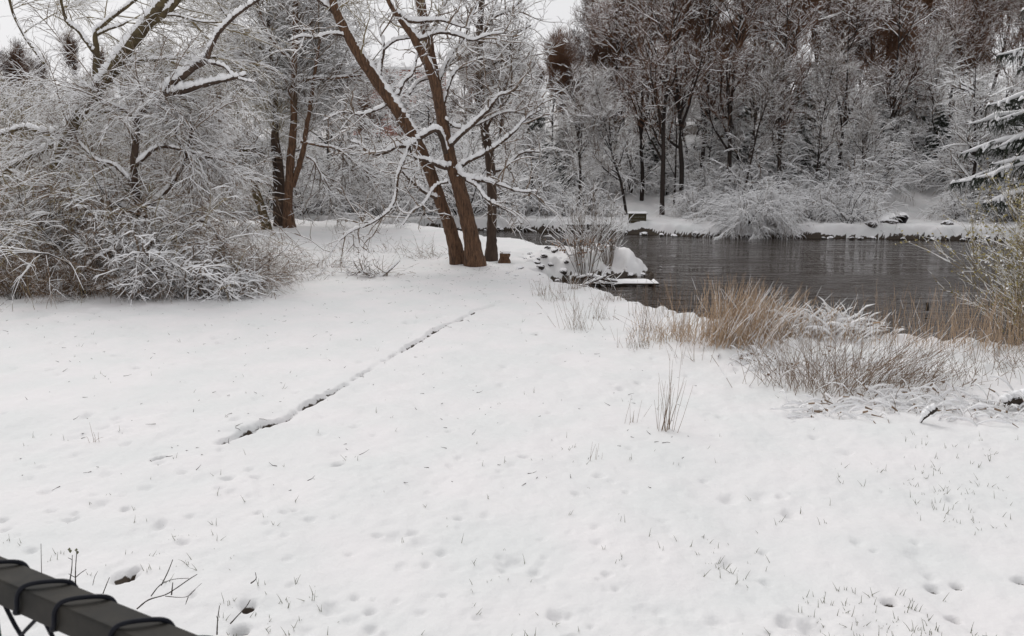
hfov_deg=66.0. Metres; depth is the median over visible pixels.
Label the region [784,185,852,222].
snowy shrub
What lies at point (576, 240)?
leafless bush
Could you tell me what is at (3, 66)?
snowy tree
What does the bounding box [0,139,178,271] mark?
snowy shrub
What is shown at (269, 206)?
snowy shrub
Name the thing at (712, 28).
bare tree
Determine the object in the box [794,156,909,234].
snowy shrub
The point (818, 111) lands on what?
snowy tree
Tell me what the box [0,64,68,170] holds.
snowy tree
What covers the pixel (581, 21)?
bare tree
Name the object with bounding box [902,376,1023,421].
snowy tussock
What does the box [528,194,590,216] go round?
snowy shrub
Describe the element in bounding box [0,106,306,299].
snowy shrub
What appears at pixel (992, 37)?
bare tree
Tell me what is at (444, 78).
snowy tree
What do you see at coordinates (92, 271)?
dry grass
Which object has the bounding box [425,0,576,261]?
slender tree
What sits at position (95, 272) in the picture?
dry grass
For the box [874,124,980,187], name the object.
snowy shrub
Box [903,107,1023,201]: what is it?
snowy shrub
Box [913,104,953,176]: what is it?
spruce tree
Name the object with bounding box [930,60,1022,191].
snowy tree
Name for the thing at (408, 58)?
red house
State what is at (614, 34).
bare tree
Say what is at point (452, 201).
snowy shrub
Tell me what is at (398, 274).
bramble tangle
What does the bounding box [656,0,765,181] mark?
tall tree
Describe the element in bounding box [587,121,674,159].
snowy shrub
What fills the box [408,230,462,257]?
bramble tangle
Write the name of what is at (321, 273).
bramble tangle
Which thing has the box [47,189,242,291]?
snowy shrub
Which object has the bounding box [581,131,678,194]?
snowy shrub
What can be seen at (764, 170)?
snowy shrub
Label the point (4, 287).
dry grass
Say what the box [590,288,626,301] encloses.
dry stalks
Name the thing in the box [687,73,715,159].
snowy tree
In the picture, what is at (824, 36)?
spruce tree
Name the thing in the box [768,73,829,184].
spruce tree
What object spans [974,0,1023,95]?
bare tree
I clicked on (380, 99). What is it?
snowy tree
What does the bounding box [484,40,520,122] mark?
snowy tree
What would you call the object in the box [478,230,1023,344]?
river water
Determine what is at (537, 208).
snowy shrub
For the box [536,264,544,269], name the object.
stone
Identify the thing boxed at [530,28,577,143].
bare tree
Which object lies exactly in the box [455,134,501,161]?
snowy shrub
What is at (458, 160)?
snowy shrub
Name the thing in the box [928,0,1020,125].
bare tree
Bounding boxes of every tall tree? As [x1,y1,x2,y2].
[575,0,654,187]
[589,0,716,200]
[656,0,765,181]
[680,0,771,194]
[715,0,815,188]
[807,0,898,172]
[854,0,950,175]
[890,0,986,121]
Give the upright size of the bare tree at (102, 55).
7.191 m
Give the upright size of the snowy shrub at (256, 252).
3.681 m
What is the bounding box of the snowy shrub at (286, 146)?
[248,137,332,170]
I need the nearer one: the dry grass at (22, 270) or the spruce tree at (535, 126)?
the dry grass at (22, 270)
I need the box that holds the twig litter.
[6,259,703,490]
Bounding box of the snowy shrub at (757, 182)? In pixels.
[735,173,775,191]
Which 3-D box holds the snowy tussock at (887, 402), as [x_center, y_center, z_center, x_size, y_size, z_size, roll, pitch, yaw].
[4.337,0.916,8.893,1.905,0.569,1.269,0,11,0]
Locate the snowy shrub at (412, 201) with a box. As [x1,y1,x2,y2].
[393,193,457,216]
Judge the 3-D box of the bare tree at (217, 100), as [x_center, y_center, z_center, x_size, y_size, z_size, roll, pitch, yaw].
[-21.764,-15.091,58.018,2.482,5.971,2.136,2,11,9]
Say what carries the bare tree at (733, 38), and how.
on the snowy ground at (368, 543)
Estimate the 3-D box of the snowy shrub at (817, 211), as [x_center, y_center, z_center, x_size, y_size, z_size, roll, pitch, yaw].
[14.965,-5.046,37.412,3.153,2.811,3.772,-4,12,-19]
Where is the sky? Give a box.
[0,0,1023,105]
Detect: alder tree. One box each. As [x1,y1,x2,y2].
[143,0,342,225]
[170,0,444,230]
[204,117,293,229]
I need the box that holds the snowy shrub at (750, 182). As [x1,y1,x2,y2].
[672,125,823,212]
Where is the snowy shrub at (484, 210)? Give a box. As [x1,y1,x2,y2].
[450,172,533,215]
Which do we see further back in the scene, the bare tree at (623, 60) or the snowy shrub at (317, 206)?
the bare tree at (623, 60)
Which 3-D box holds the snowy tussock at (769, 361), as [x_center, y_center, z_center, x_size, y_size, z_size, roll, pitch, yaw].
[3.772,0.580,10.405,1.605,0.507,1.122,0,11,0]
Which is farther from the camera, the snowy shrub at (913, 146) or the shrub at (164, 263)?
the snowy shrub at (913, 146)
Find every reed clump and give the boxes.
[627,306,718,345]
[628,275,721,318]
[658,271,818,350]
[733,286,844,342]
[766,294,886,343]
[830,280,939,350]
[842,307,905,340]
[867,288,965,347]
[891,284,1014,351]
[905,282,1020,355]
[932,283,1023,351]
[952,289,1023,353]
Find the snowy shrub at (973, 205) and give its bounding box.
[916,150,1023,222]
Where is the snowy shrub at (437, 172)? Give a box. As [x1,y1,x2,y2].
[400,148,475,191]
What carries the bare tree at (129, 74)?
on the snowy ground at (368, 543)
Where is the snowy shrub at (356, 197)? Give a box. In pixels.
[299,115,484,223]
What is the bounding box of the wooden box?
[627,211,647,222]
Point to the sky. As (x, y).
(561, 9)
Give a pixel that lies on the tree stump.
(504, 256)
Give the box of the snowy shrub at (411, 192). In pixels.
[318,128,464,214]
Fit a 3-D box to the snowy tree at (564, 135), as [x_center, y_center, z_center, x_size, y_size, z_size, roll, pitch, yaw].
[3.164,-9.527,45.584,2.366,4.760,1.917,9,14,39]
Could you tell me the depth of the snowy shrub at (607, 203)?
41.28 m
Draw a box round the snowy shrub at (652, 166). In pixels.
[575,110,683,198]
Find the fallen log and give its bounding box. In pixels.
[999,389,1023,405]
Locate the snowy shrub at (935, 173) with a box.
[920,119,1022,187]
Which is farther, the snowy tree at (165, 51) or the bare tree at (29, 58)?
the bare tree at (29, 58)
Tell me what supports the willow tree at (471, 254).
on the snowy ground at (368, 543)
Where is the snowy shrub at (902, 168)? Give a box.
[883,158,921,183]
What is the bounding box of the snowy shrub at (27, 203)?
[0,143,146,272]
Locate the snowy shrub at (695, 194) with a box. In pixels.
[650,184,718,218]
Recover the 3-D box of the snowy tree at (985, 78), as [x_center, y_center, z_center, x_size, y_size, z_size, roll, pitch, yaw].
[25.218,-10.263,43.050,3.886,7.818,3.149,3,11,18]
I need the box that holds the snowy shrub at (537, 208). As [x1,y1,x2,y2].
[517,194,566,216]
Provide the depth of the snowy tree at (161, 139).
24.48 m
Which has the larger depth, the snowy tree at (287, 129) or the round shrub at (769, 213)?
the snowy tree at (287, 129)
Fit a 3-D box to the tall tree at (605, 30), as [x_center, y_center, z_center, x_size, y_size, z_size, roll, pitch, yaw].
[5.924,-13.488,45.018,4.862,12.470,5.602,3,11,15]
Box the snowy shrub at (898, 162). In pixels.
[775,104,930,206]
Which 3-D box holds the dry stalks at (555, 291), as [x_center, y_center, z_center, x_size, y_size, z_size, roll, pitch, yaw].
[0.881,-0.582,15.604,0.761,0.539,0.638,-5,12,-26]
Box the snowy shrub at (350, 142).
[308,104,398,175]
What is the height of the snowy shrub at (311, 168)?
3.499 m
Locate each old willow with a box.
[0,0,278,284]
[0,0,297,264]
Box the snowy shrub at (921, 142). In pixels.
[896,114,983,170]
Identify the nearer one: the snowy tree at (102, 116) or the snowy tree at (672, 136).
the snowy tree at (102, 116)
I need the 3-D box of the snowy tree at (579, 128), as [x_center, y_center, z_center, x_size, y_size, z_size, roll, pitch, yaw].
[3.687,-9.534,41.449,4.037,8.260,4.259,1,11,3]
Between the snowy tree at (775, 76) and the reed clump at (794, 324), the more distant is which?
the snowy tree at (775, 76)
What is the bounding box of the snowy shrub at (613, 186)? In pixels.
[567,163,630,196]
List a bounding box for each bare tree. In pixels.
[0,39,33,94]
[7,37,56,107]
[29,55,54,97]
[53,23,91,81]
[88,42,117,97]
[113,35,146,102]
[206,85,236,127]
[219,33,247,116]
[243,61,267,136]
[353,84,382,139]
[444,29,491,146]
[446,88,462,119]
[456,55,472,120]
[484,49,512,147]
[504,43,540,131]
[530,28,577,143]
[532,61,547,96]
[538,20,571,104]
[544,47,577,122]
[550,26,588,150]
[554,28,588,111]
[569,0,613,134]
[569,25,592,97]
[569,29,615,157]
[580,0,646,129]
[581,23,620,105]
[586,0,646,122]
[598,0,668,140]
[601,0,660,154]
[639,0,713,147]
[648,0,723,115]
[656,0,678,130]
[678,0,734,130]
[691,5,726,59]
[700,15,744,87]
[707,16,753,73]
[711,0,780,78]
[716,1,777,57]
[730,19,795,130]
[752,0,832,95]
[767,0,801,108]
[802,0,864,128]
[804,0,834,102]
[823,0,900,109]
[832,17,879,96]
[846,9,879,108]
[858,0,930,107]
[870,0,916,98]
[876,9,932,139]
[901,0,931,66]
[904,0,950,57]
[926,1,963,65]
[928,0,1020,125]
[931,0,1016,123]
[933,0,1018,105]
[955,0,1020,94]
[965,27,996,83]
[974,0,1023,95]
[976,1,1010,90]
[996,0,1023,105]
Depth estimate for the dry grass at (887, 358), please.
9.48 m
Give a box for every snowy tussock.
[708,339,826,365]
[744,340,862,376]
[770,377,888,423]
[795,339,921,370]
[823,368,961,413]
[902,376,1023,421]
[906,376,1023,427]
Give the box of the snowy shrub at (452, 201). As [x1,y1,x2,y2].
[415,175,478,207]
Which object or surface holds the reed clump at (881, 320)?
on the snowy ground at (368, 543)
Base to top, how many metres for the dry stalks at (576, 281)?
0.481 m
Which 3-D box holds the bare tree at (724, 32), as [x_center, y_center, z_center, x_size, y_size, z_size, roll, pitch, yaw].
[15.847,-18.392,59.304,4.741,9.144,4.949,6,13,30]
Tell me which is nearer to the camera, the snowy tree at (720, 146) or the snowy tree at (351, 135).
the snowy tree at (720, 146)
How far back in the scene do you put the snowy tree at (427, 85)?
54.34 m
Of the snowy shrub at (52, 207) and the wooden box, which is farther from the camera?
the wooden box
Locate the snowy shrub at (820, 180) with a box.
[782,171,839,193]
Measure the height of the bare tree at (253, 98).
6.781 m
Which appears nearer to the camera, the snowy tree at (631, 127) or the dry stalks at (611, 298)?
the dry stalks at (611, 298)
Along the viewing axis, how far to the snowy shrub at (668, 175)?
46.73 m
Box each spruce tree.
[517,99,555,188]
[548,122,578,187]
[638,117,668,178]
[690,86,733,172]
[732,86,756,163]
[745,101,776,172]
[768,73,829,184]
[800,0,856,95]
[841,113,872,172]
[868,79,898,145]
[886,59,934,158]
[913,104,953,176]
[947,7,1023,215]
[998,92,1022,162]
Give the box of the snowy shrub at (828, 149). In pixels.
[763,120,849,160]
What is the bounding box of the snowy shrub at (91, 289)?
[24,249,130,303]
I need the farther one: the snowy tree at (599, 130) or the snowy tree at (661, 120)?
the snowy tree at (599, 130)
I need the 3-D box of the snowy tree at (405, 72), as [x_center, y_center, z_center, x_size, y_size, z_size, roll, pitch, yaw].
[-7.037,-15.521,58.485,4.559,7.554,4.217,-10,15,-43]
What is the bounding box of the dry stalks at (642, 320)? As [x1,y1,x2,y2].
[609,302,663,332]
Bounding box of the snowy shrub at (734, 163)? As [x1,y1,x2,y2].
[671,124,776,202]
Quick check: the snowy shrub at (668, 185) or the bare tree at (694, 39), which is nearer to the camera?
the snowy shrub at (668, 185)
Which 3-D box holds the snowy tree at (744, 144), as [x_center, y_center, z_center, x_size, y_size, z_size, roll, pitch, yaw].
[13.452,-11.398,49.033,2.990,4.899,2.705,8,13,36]
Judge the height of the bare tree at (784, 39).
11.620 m
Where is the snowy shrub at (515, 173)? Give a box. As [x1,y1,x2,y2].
[449,139,561,202]
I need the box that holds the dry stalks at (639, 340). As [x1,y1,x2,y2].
[612,326,662,351]
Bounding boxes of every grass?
[0,243,56,296]
[0,244,56,297]
[0,247,38,292]
[1,243,87,296]
[13,244,112,298]
[25,246,128,297]
[39,244,161,295]
[87,245,173,298]
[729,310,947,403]
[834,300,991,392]
[914,327,1023,385]
[921,323,1023,376]
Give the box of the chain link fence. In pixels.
[0,556,209,635]
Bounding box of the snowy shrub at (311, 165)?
[299,108,441,214]
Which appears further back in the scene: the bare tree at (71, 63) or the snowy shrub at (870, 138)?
the bare tree at (71, 63)
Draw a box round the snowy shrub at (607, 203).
[542,183,626,217]
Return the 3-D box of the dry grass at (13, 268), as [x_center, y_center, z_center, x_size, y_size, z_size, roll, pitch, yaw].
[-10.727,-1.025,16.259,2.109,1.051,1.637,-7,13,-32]
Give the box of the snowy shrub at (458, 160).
[437,129,521,177]
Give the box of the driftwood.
[576,264,625,289]
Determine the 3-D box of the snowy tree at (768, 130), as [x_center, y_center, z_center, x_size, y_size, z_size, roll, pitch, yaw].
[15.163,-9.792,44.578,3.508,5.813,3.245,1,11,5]
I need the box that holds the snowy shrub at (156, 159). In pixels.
[7,115,250,232]
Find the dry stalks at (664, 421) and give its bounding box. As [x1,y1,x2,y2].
[654,363,692,432]
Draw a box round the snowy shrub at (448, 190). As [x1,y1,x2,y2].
[371,107,564,231]
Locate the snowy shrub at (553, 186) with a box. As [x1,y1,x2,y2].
[483,136,607,217]
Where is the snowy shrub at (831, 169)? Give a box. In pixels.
[814,155,856,184]
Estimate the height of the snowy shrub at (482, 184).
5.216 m
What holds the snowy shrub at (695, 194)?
on the snowy ground at (368, 543)
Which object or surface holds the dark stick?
on the snowy ground at (368, 543)
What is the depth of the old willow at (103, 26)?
17.94 m
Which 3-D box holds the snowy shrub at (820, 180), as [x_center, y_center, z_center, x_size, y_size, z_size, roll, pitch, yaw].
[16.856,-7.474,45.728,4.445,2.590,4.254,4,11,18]
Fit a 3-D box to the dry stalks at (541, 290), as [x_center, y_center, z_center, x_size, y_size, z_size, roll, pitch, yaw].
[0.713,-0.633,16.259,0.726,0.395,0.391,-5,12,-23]
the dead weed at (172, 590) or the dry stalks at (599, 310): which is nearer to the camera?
the dead weed at (172, 590)
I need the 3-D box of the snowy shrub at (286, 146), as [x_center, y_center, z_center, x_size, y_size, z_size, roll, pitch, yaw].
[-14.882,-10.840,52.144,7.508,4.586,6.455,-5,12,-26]
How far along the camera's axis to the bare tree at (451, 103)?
64.72 m
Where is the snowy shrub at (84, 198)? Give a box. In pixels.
[0,117,305,310]
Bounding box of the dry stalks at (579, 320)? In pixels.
[531,285,604,330]
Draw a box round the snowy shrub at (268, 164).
[179,154,297,217]
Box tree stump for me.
[498,250,510,262]
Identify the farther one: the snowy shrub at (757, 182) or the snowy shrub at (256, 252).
the snowy shrub at (757, 182)
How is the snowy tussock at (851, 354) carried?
on the snowy ground at (368, 543)
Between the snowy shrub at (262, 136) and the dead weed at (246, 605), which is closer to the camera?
the dead weed at (246, 605)
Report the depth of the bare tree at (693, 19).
51.83 m
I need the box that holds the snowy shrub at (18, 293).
[0,249,61,310]
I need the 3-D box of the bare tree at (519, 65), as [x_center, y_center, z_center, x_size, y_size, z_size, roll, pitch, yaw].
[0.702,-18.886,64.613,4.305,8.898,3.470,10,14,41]
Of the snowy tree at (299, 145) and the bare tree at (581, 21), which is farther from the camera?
the bare tree at (581, 21)
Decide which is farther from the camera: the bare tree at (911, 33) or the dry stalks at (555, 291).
the bare tree at (911, 33)
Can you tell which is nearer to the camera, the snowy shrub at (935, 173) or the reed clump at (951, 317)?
the reed clump at (951, 317)
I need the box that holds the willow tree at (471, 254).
[267,0,573,279]
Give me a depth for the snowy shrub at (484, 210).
42.00 m
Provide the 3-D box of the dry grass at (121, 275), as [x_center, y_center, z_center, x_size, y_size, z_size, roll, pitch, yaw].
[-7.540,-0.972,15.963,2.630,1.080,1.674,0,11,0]
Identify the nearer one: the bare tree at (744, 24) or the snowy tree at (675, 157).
the snowy tree at (675, 157)
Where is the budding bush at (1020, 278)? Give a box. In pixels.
[890,148,1023,342]
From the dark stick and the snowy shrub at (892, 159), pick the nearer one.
the dark stick
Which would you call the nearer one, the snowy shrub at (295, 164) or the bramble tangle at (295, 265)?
the bramble tangle at (295, 265)
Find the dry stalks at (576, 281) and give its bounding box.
[560,270,591,289]
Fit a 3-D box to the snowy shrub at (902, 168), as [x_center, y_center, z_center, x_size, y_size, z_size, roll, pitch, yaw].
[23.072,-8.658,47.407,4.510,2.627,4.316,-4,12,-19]
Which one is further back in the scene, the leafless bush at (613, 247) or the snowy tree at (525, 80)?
the snowy tree at (525, 80)
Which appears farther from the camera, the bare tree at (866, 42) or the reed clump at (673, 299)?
the bare tree at (866, 42)
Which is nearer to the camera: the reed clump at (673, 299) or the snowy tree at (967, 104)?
the reed clump at (673, 299)
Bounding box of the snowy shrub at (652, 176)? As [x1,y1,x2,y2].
[646,167,721,193]
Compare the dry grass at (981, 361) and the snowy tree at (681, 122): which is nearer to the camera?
the dry grass at (981, 361)
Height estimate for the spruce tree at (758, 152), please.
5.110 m
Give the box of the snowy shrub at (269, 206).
[201,141,316,220]
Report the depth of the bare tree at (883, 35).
54.46 m
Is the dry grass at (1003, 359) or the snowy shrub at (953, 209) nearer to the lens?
the dry grass at (1003, 359)
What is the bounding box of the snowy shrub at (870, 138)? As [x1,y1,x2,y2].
[823,123,908,166]
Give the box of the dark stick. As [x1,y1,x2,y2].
[919,403,937,422]
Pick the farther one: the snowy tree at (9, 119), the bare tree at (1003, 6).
the bare tree at (1003, 6)
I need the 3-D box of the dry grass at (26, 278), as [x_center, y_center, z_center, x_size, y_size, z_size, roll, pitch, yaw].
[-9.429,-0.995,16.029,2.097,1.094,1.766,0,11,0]
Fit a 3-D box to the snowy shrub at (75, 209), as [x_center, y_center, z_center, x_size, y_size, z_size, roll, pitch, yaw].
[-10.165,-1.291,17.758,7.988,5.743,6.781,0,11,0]
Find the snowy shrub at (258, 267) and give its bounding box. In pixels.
[189,234,305,295]
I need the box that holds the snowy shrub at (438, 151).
[393,136,472,173]
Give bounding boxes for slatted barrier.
[559,222,606,232]
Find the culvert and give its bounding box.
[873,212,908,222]
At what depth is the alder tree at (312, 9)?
32.08 m
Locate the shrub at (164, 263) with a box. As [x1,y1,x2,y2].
[65,196,290,305]
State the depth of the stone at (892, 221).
35.75 m
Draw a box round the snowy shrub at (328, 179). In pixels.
[293,159,379,212]
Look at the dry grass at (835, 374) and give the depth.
9.26 m
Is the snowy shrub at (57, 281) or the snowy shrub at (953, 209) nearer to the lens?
the snowy shrub at (57, 281)
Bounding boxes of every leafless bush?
[538,170,635,278]
[584,200,629,268]
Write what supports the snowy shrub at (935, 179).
on the snowy ground at (368, 543)
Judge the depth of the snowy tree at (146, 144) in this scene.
27.65 m
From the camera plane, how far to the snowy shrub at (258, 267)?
16.89 m
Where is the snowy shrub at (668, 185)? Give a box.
[636,177,689,196]
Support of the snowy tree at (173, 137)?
on the snowy ground at (368, 543)
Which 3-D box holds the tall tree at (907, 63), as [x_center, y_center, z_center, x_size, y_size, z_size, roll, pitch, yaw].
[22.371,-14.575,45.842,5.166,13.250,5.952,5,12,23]
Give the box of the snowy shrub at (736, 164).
[693,157,759,188]
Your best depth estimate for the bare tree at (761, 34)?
55.10 m
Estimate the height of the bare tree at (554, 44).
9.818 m
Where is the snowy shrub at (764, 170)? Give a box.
[737,162,776,175]
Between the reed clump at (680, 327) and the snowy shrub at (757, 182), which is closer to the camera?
the reed clump at (680, 327)
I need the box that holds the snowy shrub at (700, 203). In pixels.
[667,165,746,216]
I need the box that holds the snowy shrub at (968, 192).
[918,180,1023,222]
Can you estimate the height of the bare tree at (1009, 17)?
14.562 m
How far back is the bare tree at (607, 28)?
59.87 m
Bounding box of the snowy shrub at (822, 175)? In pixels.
[753,138,885,212]
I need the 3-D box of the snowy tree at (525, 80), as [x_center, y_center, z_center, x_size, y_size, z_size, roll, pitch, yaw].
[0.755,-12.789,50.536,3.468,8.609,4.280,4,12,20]
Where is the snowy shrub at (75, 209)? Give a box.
[0,136,217,307]
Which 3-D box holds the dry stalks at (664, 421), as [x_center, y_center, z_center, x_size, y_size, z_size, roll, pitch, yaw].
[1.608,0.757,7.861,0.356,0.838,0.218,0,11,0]
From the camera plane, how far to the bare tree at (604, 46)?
58.28 m
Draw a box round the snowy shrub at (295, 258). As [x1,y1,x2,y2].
[208,231,323,287]
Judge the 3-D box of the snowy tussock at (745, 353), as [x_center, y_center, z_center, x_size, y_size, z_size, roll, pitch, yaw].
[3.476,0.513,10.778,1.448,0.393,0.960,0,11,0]
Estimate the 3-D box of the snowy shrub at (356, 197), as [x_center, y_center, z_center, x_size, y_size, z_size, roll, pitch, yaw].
[-6.227,-7.439,41.734,10.596,7.147,9.058,4,11,18]
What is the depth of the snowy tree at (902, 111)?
48.01 m
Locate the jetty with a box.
[592,279,658,285]
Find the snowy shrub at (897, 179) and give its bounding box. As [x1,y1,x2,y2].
[827,153,912,205]
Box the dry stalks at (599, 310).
[583,295,614,319]
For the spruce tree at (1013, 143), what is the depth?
35.94 m
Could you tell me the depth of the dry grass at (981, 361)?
9.60 m
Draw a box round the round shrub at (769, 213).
[681,169,815,240]
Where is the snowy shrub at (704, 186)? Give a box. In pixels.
[670,161,754,205]
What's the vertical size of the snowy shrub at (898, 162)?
6.957 m
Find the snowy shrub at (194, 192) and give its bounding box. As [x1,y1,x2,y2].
[1,122,289,257]
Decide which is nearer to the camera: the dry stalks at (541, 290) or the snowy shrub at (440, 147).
the dry stalks at (541, 290)
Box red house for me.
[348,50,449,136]
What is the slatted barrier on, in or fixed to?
on the snowy ground at (368, 543)
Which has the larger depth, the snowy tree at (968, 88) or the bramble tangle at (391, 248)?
the snowy tree at (968, 88)
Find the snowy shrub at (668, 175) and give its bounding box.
[654,147,714,185]
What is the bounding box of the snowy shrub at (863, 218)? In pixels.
[847,207,888,222]
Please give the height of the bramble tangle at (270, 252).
0.984 m
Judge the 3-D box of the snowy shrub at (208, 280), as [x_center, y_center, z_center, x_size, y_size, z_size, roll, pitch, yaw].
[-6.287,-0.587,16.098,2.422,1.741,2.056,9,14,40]
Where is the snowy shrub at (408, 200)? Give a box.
[381,175,436,215]
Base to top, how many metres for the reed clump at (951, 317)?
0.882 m
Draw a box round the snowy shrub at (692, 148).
[678,131,760,164]
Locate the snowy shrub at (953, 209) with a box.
[922,189,998,221]
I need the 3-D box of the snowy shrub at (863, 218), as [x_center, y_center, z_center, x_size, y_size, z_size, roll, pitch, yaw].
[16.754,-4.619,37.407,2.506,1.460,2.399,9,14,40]
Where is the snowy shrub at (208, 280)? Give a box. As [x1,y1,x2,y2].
[157,256,244,299]
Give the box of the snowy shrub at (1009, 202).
[960,173,1023,221]
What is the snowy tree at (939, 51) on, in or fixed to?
on the snowy ground at (368, 543)
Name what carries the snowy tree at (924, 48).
on the snowy ground at (368, 543)
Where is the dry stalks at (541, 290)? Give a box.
[529,277,560,295]
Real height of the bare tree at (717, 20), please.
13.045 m
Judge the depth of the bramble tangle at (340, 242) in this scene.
24.17 m
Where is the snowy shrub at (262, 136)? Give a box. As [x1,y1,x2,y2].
[217,98,324,165]
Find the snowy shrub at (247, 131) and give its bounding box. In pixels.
[220,113,295,175]
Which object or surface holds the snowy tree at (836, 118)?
on the snowy ground at (368, 543)
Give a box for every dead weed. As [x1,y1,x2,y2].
[68,547,85,582]
[136,559,201,608]
[216,605,219,634]
[230,572,256,623]
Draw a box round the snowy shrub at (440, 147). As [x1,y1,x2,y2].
[395,135,467,158]
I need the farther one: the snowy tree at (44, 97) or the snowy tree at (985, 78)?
the snowy tree at (985, 78)
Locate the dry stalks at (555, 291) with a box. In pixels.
[534,278,576,300]
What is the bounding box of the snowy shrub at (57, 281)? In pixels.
[40,221,139,297]
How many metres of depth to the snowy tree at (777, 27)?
41.05 m
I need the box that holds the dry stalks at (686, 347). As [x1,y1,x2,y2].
[659,319,718,361]
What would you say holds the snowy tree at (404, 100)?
on the snowy ground at (368, 543)
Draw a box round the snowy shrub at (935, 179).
[915,108,1023,191]
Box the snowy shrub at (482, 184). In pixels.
[437,134,576,214]
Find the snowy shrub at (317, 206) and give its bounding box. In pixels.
[249,146,379,218]
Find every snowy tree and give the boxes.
[0,46,26,108]
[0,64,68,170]
[0,75,77,234]
[3,78,112,178]
[23,89,145,245]
[58,57,138,180]
[100,94,198,196]
[125,75,223,207]
[128,80,251,242]
[148,35,195,101]
[255,95,337,171]
[258,95,323,159]
[297,11,369,212]
[329,103,367,152]
[347,74,390,146]
[368,92,394,138]
[369,59,401,149]
[383,60,447,127]
[383,73,434,132]
[405,88,455,151]
[406,73,454,141]
[406,73,464,142]
[458,98,477,132]
[462,120,504,184]
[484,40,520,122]
[493,53,546,150]
[504,101,560,213]
[545,114,576,184]
[548,59,621,203]
[553,108,587,153]
[567,61,637,214]
[582,53,617,125]
[582,97,610,154]
[606,0,709,214]
[613,0,742,205]
[619,105,653,158]
[625,98,670,156]
[637,38,700,169]
[651,47,705,203]
[683,104,736,178]
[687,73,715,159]
[695,67,753,173]
[719,27,808,196]
[726,104,751,157]
[734,0,839,189]
[740,103,812,178]
[749,95,810,165]
[784,81,834,142]
[792,24,865,185]
[818,97,856,149]
[825,57,865,151]
[833,118,874,170]
[838,82,901,182]
[848,60,893,137]
[873,104,924,184]
[875,80,921,149]
[892,29,949,114]
[898,25,974,177]
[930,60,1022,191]
[936,55,1009,164]
[948,88,989,138]
[989,62,1023,114]
[1007,59,1023,106]
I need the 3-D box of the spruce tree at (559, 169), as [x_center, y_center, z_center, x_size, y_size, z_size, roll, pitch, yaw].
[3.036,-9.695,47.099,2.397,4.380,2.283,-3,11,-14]
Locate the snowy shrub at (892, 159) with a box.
[821,124,923,193]
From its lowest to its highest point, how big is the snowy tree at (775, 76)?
9.754 m
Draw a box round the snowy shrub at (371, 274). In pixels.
[332,249,399,277]
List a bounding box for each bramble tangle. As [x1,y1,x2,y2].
[239,241,291,267]
[260,245,326,274]
[274,251,333,269]
[295,266,356,280]
[304,238,367,267]
[319,226,382,252]
[329,248,421,278]
[370,238,434,252]
[392,239,447,258]
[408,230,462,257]
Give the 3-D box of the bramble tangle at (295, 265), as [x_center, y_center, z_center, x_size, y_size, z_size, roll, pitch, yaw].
[-5.758,-1.391,19.351,2.370,0.839,1.868,0,11,0]
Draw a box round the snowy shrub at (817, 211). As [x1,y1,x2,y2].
[798,184,875,222]
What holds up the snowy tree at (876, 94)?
on the snowy ground at (368, 543)
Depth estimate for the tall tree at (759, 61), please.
44.74 m
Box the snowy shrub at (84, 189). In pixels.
[0,151,203,245]
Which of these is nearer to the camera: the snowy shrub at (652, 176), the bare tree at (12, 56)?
the snowy shrub at (652, 176)
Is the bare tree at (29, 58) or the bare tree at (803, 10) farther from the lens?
the bare tree at (29, 58)
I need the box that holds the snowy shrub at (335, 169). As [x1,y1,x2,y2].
[306,156,413,215]
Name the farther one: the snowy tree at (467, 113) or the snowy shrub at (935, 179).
the snowy tree at (467, 113)
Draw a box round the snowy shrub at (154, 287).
[78,246,188,302]
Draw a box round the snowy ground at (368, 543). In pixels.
[0,93,1023,635]
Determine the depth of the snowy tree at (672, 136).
48.17 m
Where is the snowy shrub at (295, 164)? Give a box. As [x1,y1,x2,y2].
[259,149,313,181]
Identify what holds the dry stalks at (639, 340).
on the snowy ground at (368, 543)
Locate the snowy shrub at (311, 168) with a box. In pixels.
[295,147,334,187]
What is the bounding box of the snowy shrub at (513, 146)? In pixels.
[472,111,555,169]
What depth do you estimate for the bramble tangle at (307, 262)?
20.14 m
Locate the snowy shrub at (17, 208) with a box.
[0,144,134,287]
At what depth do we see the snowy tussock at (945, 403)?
8.49 m
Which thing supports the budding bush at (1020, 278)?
on the snowy ground at (368, 543)
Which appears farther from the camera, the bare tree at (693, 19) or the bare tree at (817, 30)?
the bare tree at (817, 30)
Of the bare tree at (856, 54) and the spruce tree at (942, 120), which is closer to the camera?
the spruce tree at (942, 120)
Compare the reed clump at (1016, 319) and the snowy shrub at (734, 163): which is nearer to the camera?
the reed clump at (1016, 319)
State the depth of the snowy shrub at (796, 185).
40.68 m
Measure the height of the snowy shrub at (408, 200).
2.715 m
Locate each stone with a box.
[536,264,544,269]
[540,253,547,257]
[559,268,566,274]
[864,221,877,227]
[883,219,897,223]
[940,220,953,224]
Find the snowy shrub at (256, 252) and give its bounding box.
[115,192,310,298]
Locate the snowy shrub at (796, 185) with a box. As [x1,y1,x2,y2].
[765,177,850,209]

